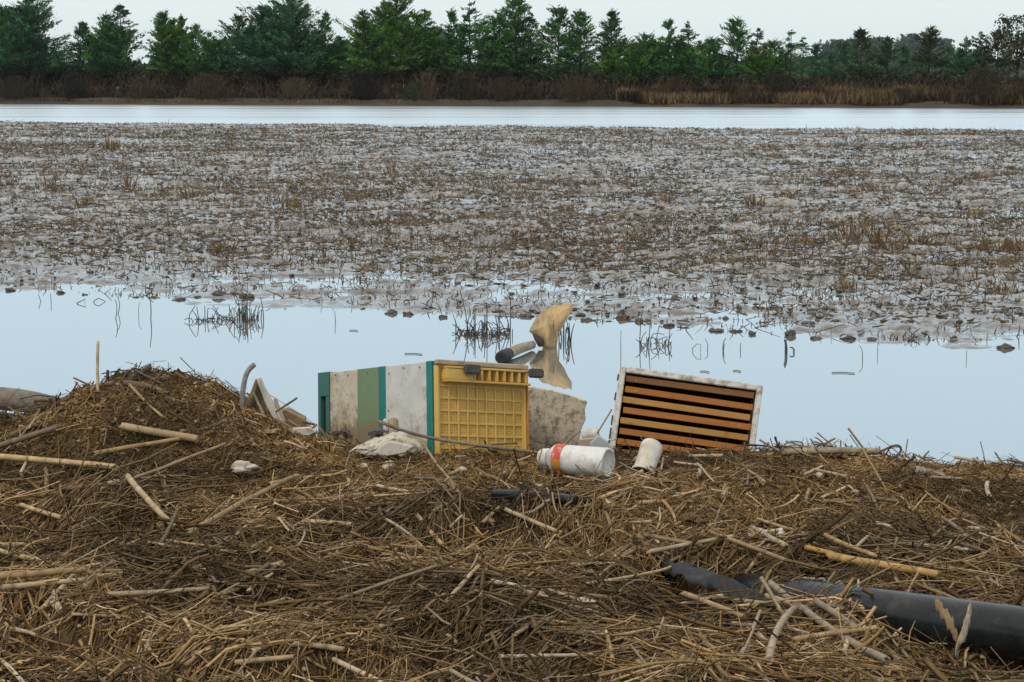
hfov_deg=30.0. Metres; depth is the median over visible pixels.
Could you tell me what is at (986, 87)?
bush
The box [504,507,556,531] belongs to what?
stick
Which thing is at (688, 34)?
conifer
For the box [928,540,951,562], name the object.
broken cane
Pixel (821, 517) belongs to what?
broken cane
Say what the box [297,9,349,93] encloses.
conifer
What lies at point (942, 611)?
leaf strip
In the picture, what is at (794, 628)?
broken cane
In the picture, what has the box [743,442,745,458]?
twig
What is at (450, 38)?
conifer
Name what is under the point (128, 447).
reed cane
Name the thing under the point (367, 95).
bush
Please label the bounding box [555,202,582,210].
grass tuft
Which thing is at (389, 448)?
plastic shard
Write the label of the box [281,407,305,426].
wood block
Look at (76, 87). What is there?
bush
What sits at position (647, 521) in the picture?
broken cane
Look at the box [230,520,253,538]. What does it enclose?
broken cane
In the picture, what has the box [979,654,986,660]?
broken cane
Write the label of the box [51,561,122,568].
broken cane
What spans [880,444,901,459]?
twig
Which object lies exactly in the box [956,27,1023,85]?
conifer
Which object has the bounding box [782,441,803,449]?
wire
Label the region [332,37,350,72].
conifer
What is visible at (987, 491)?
broken cane
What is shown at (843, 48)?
conifer
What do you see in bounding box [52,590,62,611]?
broken cane
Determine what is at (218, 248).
grass tuft
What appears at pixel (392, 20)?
conifer
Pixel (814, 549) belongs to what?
reed cane
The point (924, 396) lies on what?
water
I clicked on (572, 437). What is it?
twig
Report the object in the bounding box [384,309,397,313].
mud clod
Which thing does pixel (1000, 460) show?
twig
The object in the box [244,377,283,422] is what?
wooden wedge
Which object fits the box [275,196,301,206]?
grass tuft
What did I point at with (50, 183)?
grass tuft
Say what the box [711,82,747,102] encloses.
bush
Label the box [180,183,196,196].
grass tuft
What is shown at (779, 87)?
bush
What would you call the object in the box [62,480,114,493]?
broken cane
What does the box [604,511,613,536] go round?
broken cane
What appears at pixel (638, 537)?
broken cane
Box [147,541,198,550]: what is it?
broken cane
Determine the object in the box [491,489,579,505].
hose
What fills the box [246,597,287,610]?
broken cane
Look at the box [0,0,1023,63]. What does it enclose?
sky
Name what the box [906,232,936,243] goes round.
grass tuft
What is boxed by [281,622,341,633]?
broken cane
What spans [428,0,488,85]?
conifer
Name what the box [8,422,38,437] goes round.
stick
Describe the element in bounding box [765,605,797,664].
reed cane
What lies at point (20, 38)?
conifer
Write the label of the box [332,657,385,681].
broken cane
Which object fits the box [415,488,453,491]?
broken cane
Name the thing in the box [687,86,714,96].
bush
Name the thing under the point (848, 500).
broken cane
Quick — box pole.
[378,420,538,453]
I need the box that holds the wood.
[53,58,1023,79]
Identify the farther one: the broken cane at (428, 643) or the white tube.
the white tube
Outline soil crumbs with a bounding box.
[0,372,1023,681]
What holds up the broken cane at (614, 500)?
on the bank
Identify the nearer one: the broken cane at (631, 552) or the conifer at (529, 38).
the broken cane at (631, 552)
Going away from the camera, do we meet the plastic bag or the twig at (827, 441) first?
the plastic bag
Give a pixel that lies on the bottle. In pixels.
(565, 459)
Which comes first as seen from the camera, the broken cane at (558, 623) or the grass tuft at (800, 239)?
the broken cane at (558, 623)
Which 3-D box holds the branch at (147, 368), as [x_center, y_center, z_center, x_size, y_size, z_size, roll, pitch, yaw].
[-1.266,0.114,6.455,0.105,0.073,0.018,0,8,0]
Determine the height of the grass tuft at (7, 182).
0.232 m
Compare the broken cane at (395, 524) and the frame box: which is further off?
the frame box
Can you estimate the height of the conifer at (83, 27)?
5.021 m
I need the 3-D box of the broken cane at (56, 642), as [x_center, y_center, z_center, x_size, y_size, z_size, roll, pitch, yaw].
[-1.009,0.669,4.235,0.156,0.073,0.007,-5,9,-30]
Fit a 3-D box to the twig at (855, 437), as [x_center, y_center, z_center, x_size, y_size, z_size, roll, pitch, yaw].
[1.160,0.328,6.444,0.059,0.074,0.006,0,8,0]
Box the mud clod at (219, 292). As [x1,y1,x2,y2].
[212,290,234,295]
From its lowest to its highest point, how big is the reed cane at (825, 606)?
0.058 m
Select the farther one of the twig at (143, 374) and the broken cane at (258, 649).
the twig at (143, 374)
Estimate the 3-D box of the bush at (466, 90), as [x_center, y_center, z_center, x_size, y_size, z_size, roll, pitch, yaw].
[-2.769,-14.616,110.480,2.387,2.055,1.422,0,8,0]
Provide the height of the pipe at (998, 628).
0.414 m
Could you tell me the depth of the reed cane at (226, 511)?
5.50 m
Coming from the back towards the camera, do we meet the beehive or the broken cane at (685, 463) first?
the beehive
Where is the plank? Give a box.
[288,427,315,435]
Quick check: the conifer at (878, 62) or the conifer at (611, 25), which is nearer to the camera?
the conifer at (611, 25)
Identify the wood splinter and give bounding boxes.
[273,398,285,421]
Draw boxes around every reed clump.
[184,296,263,322]
[452,291,512,336]
[536,304,574,343]
[635,310,671,347]
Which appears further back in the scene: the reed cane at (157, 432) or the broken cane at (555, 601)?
the reed cane at (157, 432)
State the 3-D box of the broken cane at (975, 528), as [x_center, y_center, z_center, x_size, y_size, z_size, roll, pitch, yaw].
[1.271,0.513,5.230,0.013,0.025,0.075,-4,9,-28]
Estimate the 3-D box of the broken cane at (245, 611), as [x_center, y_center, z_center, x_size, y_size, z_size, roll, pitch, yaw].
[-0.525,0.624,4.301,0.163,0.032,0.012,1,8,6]
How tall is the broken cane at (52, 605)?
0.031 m
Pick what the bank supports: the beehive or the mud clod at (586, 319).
the beehive
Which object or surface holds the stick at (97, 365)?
on the bank
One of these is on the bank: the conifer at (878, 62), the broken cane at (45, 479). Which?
the broken cane at (45, 479)
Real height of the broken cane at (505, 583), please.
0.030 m
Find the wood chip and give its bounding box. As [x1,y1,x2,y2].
[747,528,787,541]
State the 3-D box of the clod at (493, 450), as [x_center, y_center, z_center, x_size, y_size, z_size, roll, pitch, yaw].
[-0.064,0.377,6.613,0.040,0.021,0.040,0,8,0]
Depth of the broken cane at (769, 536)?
5.08 m
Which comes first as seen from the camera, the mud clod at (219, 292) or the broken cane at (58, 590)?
the broken cane at (58, 590)
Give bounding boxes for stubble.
[0,118,1023,340]
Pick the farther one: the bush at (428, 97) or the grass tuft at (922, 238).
the bush at (428, 97)
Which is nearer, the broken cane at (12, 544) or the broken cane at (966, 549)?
the broken cane at (966, 549)
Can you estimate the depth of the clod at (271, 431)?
6.35 m
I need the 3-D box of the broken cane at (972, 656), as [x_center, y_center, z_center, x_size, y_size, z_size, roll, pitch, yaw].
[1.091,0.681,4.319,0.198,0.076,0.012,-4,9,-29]
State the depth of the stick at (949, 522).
5.32 m
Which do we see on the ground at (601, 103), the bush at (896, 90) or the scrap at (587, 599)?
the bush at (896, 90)
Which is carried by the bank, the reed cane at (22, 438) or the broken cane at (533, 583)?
the reed cane at (22, 438)
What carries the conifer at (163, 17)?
on the ground at (601, 103)
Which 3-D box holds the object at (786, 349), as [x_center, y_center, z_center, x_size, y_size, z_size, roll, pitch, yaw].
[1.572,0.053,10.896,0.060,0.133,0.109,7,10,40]
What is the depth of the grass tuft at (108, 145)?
41.06 m
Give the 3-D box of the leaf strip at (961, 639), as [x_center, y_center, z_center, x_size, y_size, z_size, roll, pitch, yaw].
[0.975,0.618,4.093,0.022,0.110,0.142,4,9,25]
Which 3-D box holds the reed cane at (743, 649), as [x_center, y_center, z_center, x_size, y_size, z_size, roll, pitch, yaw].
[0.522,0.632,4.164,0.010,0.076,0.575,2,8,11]
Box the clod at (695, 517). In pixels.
[681,512,707,524]
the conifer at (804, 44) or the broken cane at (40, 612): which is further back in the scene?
the conifer at (804, 44)
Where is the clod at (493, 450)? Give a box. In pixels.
[488,448,498,452]
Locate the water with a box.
[0,104,1023,464]
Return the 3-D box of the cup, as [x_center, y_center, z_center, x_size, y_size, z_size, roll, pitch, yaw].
[0.439,0.378,6.166,0.079,0.081,0.128,4,52,26]
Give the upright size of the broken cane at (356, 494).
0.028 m
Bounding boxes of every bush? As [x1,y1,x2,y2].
[0,75,35,99]
[59,71,90,99]
[121,77,159,98]
[183,73,233,100]
[277,77,314,100]
[341,74,387,100]
[400,81,433,101]
[412,72,439,101]
[444,71,482,100]
[486,76,524,100]
[557,73,595,101]
[659,76,691,94]
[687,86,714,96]
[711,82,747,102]
[761,68,794,102]
[881,86,916,102]
[955,65,1005,104]
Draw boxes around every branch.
[81,380,114,390]
[123,380,170,395]
[128,364,152,379]
[143,375,170,381]
[781,447,880,455]
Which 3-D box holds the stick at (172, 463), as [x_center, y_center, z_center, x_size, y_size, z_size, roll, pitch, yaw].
[-1.063,0.384,5.896,0.022,0.045,0.607,4,9,29]
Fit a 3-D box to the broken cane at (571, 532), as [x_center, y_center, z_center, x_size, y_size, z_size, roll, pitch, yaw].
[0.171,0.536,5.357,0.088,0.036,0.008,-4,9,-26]
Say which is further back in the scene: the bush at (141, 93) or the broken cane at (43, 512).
the bush at (141, 93)
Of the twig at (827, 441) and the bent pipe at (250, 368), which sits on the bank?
the bent pipe at (250, 368)
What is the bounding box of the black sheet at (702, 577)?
[660,557,769,607]
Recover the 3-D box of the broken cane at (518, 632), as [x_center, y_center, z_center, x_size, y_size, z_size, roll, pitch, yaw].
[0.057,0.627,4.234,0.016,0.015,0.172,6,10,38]
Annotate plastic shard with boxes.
[374,441,411,455]
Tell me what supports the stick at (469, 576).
on the bank
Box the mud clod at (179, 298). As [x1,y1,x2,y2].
[171,297,185,300]
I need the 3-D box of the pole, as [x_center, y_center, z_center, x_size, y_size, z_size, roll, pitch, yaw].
[-0.170,0.324,6.414,0.562,0.121,0.011,0,8,0]
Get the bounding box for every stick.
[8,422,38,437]
[96,341,99,390]
[100,442,225,490]
[128,384,163,417]
[419,438,457,486]
[431,564,479,619]
[444,478,495,525]
[460,540,558,600]
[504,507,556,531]
[661,499,676,522]
[910,582,955,597]
[940,516,983,544]
[959,542,1023,565]
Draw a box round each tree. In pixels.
[433,25,446,47]
[819,38,860,64]
[860,36,896,64]
[888,33,936,67]
[930,37,971,71]
[994,13,1023,78]
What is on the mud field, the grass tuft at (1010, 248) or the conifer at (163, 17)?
the grass tuft at (1010, 248)
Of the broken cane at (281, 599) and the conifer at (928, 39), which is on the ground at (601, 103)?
the conifer at (928, 39)
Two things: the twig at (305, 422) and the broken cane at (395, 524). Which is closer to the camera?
the broken cane at (395, 524)
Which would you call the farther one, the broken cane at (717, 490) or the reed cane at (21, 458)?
the reed cane at (21, 458)
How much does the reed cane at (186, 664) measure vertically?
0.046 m
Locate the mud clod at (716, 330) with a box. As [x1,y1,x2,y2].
[709,328,723,331]
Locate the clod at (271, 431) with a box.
[263,428,279,434]
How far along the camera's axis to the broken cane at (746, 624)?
4.46 m
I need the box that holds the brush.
[0,62,1023,99]
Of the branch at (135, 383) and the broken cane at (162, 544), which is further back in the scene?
the branch at (135, 383)
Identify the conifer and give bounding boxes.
[0,0,82,90]
[0,4,47,83]
[60,20,101,88]
[73,10,142,94]
[89,3,148,84]
[137,10,186,87]
[146,13,206,89]
[178,29,228,86]
[208,36,239,91]
[214,4,295,92]
[218,0,351,89]
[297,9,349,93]
[332,0,447,90]
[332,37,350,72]
[337,8,391,88]
[391,8,460,86]
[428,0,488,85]
[428,6,473,89]
[456,8,536,92]
[474,0,548,87]
[508,12,554,89]
[515,4,596,89]
[539,8,612,92]
[587,35,656,91]
[590,7,627,94]
[616,31,669,86]
[649,17,692,85]
[671,21,706,84]
[676,36,741,87]
[704,16,757,85]
[735,28,768,84]
[739,37,799,85]
[775,29,814,87]
[787,36,813,80]
[797,42,831,85]
[813,53,848,84]
[826,40,858,84]
[834,26,893,85]
[856,48,889,85]
[857,35,913,85]
[885,44,927,82]
[907,24,960,86]
[933,44,955,76]
[940,52,967,75]
[945,35,989,84]
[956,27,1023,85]
[957,31,1015,82]
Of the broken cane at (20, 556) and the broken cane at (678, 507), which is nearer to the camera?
the broken cane at (20, 556)
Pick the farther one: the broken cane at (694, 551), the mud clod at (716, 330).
the mud clod at (716, 330)
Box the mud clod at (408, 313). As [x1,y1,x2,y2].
[403,311,413,314]
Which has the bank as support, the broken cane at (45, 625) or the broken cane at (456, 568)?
the broken cane at (45, 625)
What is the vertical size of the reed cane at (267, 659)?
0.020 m
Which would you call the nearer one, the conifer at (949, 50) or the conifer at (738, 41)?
the conifer at (738, 41)
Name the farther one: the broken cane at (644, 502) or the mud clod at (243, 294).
the mud clod at (243, 294)
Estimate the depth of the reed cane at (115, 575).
4.59 m
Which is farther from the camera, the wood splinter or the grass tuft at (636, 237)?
the grass tuft at (636, 237)
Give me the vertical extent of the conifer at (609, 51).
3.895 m
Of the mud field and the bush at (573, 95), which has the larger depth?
the bush at (573, 95)
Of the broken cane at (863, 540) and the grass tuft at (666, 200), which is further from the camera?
the grass tuft at (666, 200)
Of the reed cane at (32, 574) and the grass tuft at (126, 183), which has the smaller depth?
the reed cane at (32, 574)
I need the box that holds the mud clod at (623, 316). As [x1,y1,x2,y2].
[616,315,629,318]
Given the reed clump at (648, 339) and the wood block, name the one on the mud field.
the reed clump at (648, 339)
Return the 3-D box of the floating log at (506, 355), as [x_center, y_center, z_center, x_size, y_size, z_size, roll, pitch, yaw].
[0.026,0.056,10.759,0.072,0.073,0.556,3,8,19]
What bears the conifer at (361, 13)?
on the ground at (601, 103)
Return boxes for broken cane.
[0,542,26,546]
[0,548,37,562]
[0,658,24,681]
[8,617,63,644]
[18,503,63,519]
[19,461,26,474]
[30,635,90,652]
[31,595,52,632]
[39,483,83,496]
[41,574,73,609]
[43,466,48,490]
[49,600,64,614]
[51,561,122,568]
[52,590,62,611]
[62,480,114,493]
[71,613,171,620]
[81,577,96,592]
[105,586,209,596]
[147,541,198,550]
[152,495,164,529]
[159,540,228,567]
[181,581,256,606]
[187,618,254,641]
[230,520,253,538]
[244,610,313,623]
[246,572,273,592]
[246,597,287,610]
[249,645,266,652]
[269,472,345,483]
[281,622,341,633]
[300,492,362,501]
[301,519,352,526]
[301,608,401,626]
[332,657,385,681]
[367,632,471,655]
[373,617,402,630]
[375,484,407,492]
[384,518,425,551]
[400,563,498,569]
[412,477,434,479]
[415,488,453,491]
[415,513,450,550]
[424,476,458,486]
[447,469,459,475]
[448,515,463,528]
[480,505,500,523]
[490,579,534,589]
[499,653,593,658]
[514,614,560,635]
[520,587,611,617]
[526,554,559,588]
[529,561,599,573]
[538,620,583,626]
[547,588,620,614]
[549,590,608,598]
[559,524,585,539]
[567,562,615,565]
[583,561,683,585]
[602,543,633,576]
[604,490,625,508]
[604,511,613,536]
[605,629,614,660]
[612,539,654,561]
[629,520,651,523]
[629,534,671,542]
[637,499,663,504]
[644,533,701,546]
[646,534,733,554]
[667,501,685,516]
[670,539,724,561]
[673,461,701,465]
[681,593,723,604]
[688,454,722,456]
[688,616,757,627]
[690,492,701,498]
[710,488,731,494]
[721,488,727,497]
[721,596,817,611]
[744,548,763,572]
[747,469,765,483]
[750,524,788,547]
[757,517,794,530]
[788,627,818,638]
[789,656,864,659]
[796,576,824,579]
[802,465,823,475]
[804,487,810,504]
[809,515,829,518]
[811,468,847,477]
[815,605,863,609]
[821,499,861,503]
[841,635,849,654]
[848,535,868,555]
[863,496,900,502]
[876,521,892,528]
[900,496,910,509]
[903,542,974,550]
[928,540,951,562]
[930,476,962,479]
[954,456,984,462]
[961,653,978,663]
[966,526,979,529]
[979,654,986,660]
[984,480,991,496]
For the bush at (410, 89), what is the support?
on the ground at (601, 103)
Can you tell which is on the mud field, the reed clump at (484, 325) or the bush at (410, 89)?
the reed clump at (484, 325)
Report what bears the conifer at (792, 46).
on the ground at (601, 103)
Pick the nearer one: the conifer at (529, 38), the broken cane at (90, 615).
the broken cane at (90, 615)
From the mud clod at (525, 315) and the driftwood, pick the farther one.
the mud clod at (525, 315)
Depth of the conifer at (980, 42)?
105.70 m
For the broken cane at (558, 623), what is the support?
on the bank
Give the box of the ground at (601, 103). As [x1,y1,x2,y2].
[0,80,1023,108]
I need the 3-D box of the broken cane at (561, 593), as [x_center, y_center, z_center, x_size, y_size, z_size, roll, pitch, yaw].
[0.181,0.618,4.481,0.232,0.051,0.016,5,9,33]
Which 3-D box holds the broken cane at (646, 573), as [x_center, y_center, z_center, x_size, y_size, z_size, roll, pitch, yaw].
[0.324,0.586,4.819,0.032,0.070,0.534,5,9,31]
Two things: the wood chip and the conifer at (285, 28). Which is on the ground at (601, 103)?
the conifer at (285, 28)
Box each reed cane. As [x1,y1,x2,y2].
[0,424,61,447]
[0,453,118,469]
[0,566,86,579]
[0,577,86,589]
[83,571,122,580]
[94,437,180,455]
[119,422,199,442]
[125,473,176,529]
[178,645,212,668]
[185,473,299,536]
[234,654,295,665]
[240,560,284,574]
[276,582,340,588]
[291,641,344,651]
[543,467,585,477]
[680,591,745,617]
[708,529,813,572]
[739,609,761,654]
[764,593,794,605]
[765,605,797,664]
[767,580,889,663]
[791,625,879,642]
[804,544,833,553]
[811,597,903,663]
[823,532,879,557]
[825,552,940,577]
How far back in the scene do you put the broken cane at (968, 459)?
6.56 m
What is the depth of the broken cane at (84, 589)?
4.47 m
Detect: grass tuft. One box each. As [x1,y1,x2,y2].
[0,175,20,185]
[36,167,58,184]
[70,197,88,207]
[99,138,121,149]
[122,173,137,187]
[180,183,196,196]
[211,238,240,253]
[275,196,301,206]
[341,191,363,199]
[385,159,398,173]
[424,179,445,185]
[515,192,535,199]
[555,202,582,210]
[624,230,651,240]
[652,194,675,202]
[742,194,765,206]
[775,189,798,197]
[785,234,820,243]
[831,269,857,290]
[835,214,870,235]
[861,219,899,243]
[875,234,909,251]
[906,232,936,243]
[964,205,986,214]
[968,235,1023,249]
[984,279,1018,291]
[1005,235,1023,250]
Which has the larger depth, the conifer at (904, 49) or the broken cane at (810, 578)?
the conifer at (904, 49)
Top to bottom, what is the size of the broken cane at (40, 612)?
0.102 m
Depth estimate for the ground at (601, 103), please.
109.02 m
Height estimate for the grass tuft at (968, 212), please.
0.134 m
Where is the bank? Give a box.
[0,370,1023,681]
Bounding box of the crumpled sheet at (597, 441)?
[589,435,613,451]
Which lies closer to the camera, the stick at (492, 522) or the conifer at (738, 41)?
the stick at (492, 522)
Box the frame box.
[608,366,762,452]
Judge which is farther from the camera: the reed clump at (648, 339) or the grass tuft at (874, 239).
the grass tuft at (874, 239)
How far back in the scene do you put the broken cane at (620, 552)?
5.02 m
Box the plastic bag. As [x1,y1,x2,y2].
[348,431,421,455]
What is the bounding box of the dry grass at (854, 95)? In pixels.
[0,82,1023,105]
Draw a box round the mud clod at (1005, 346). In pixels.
[996,343,1014,348]
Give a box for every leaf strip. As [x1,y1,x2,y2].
[934,594,957,642]
[954,600,971,660]
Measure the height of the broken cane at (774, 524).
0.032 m
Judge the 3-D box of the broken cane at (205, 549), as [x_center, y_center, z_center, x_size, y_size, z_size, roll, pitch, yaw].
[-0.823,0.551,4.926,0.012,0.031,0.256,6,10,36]
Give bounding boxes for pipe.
[239,363,255,407]
[733,573,1023,660]
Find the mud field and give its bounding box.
[0,121,1023,350]
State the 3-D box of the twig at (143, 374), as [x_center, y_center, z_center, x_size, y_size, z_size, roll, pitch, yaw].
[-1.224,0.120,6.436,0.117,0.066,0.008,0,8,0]
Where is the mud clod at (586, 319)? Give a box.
[580,317,594,320]
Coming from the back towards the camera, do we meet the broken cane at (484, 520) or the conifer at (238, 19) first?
the conifer at (238, 19)
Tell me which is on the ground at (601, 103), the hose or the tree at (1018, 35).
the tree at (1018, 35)
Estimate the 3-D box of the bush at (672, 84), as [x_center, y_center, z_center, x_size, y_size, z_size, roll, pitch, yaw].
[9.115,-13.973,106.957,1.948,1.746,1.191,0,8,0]
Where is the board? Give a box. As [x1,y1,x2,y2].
[528,386,586,450]
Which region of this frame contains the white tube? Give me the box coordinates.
[581,427,599,437]
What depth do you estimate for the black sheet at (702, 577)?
4.75 m
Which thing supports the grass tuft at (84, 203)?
on the mud field
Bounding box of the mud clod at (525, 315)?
[518,313,533,316]
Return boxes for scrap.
[230,460,259,474]
[573,597,595,604]
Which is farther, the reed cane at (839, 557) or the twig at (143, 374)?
the twig at (143, 374)
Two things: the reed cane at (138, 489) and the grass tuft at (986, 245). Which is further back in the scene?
the grass tuft at (986, 245)
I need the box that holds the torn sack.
[529,302,571,347]
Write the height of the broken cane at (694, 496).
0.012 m
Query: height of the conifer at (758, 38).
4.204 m
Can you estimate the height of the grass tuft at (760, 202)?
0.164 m
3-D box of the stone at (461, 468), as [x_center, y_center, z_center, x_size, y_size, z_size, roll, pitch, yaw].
[-0.164,0.417,6.177,0.033,0.026,0.033,-6,10,-39]
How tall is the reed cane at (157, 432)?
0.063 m
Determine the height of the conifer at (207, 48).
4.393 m
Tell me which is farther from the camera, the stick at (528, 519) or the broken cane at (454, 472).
the broken cane at (454, 472)
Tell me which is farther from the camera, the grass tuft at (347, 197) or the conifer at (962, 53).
the conifer at (962, 53)
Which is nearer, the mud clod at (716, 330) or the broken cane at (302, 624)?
the broken cane at (302, 624)
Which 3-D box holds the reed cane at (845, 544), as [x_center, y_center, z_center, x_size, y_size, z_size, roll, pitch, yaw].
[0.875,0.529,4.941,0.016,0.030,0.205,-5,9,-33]
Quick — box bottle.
[537,444,614,477]
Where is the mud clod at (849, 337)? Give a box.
[842,335,855,339]
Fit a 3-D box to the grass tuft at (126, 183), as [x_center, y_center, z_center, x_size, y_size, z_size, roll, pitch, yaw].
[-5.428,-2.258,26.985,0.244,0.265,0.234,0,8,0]
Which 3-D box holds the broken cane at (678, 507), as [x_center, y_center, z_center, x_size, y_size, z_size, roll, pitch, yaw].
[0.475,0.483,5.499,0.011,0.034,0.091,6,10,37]
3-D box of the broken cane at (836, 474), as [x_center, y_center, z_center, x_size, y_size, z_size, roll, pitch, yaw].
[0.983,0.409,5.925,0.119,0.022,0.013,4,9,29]
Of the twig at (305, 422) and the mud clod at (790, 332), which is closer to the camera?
the twig at (305, 422)
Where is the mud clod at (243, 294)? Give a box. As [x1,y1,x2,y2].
[238,293,246,297]
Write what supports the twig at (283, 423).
on the bank
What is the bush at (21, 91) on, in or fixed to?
on the ground at (601, 103)
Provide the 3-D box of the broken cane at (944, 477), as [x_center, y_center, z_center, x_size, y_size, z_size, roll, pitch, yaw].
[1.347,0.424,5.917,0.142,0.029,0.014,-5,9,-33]
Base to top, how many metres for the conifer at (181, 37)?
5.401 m
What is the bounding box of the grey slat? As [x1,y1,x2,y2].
[578,436,600,445]
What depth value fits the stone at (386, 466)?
6.13 m
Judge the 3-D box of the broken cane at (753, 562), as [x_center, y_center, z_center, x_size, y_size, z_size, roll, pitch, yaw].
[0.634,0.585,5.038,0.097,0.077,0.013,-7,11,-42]
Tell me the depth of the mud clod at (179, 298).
13.49 m
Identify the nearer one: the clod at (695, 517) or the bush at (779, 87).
the clod at (695, 517)
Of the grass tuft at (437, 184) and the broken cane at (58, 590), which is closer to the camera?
the broken cane at (58, 590)
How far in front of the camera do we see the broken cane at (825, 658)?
4.09 m
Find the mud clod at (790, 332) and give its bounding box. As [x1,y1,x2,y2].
[784,329,796,335]
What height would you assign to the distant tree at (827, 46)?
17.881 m
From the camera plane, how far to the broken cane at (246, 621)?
4.21 m
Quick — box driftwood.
[915,466,951,476]
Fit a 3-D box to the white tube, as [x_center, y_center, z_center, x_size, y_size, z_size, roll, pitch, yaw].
[0.279,0.333,6.809,0.069,0.053,0.044,0,8,0]
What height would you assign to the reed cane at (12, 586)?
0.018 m
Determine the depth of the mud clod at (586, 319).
12.35 m
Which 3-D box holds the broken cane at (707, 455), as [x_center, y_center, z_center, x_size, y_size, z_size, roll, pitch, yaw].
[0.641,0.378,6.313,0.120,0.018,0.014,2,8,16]
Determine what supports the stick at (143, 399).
on the bank
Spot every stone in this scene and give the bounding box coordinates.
[382,460,395,469]
[456,466,466,472]
[816,471,824,477]
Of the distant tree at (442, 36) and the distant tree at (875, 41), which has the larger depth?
the distant tree at (442, 36)
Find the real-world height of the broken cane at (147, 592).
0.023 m
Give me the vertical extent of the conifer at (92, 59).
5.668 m
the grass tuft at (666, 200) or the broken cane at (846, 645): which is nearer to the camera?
the broken cane at (846, 645)
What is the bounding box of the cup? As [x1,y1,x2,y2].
[631,438,662,475]
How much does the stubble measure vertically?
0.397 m
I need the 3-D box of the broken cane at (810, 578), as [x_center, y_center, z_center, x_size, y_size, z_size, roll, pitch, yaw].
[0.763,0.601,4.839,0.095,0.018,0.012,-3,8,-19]
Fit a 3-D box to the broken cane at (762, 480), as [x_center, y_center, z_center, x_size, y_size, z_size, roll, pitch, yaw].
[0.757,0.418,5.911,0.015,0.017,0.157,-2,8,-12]
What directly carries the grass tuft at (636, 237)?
on the mud field
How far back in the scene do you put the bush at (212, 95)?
114.82 m
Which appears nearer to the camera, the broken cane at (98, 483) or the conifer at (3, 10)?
the broken cane at (98, 483)
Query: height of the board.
0.270 m
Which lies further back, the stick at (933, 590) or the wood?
the wood
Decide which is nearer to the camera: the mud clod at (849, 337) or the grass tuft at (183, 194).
the mud clod at (849, 337)
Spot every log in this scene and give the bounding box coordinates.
[0,387,61,412]
[495,341,535,362]
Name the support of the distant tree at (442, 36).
on the ground at (601, 103)
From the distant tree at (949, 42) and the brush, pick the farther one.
the distant tree at (949, 42)
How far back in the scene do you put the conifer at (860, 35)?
107.67 m
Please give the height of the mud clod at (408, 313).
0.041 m
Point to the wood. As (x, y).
(805, 74)
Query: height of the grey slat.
0.054 m
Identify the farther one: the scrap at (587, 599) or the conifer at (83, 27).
the conifer at (83, 27)
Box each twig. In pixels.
[131,367,165,385]
[275,397,297,412]
[275,417,291,428]
[302,421,314,425]
[564,430,580,443]
[597,409,611,432]
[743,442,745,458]
[817,432,833,446]
[848,428,862,446]
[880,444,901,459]
[994,452,1006,468]
[1010,459,1023,464]
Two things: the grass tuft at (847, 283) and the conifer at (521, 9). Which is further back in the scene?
the conifer at (521, 9)
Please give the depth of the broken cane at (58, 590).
4.46 m
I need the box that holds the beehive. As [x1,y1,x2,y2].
[318,359,543,455]
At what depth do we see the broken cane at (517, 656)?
3.96 m
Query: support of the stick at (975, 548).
on the bank
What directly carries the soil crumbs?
on the bank
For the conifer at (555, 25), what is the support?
on the ground at (601, 103)
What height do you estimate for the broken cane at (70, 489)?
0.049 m
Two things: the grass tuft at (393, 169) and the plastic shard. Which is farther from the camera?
the grass tuft at (393, 169)
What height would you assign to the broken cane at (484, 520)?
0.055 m
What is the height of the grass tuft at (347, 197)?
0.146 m
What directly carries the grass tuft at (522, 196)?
on the mud field
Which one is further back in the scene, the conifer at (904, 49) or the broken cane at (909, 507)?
the conifer at (904, 49)
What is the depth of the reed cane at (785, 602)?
4.53 m
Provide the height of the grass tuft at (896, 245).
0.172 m

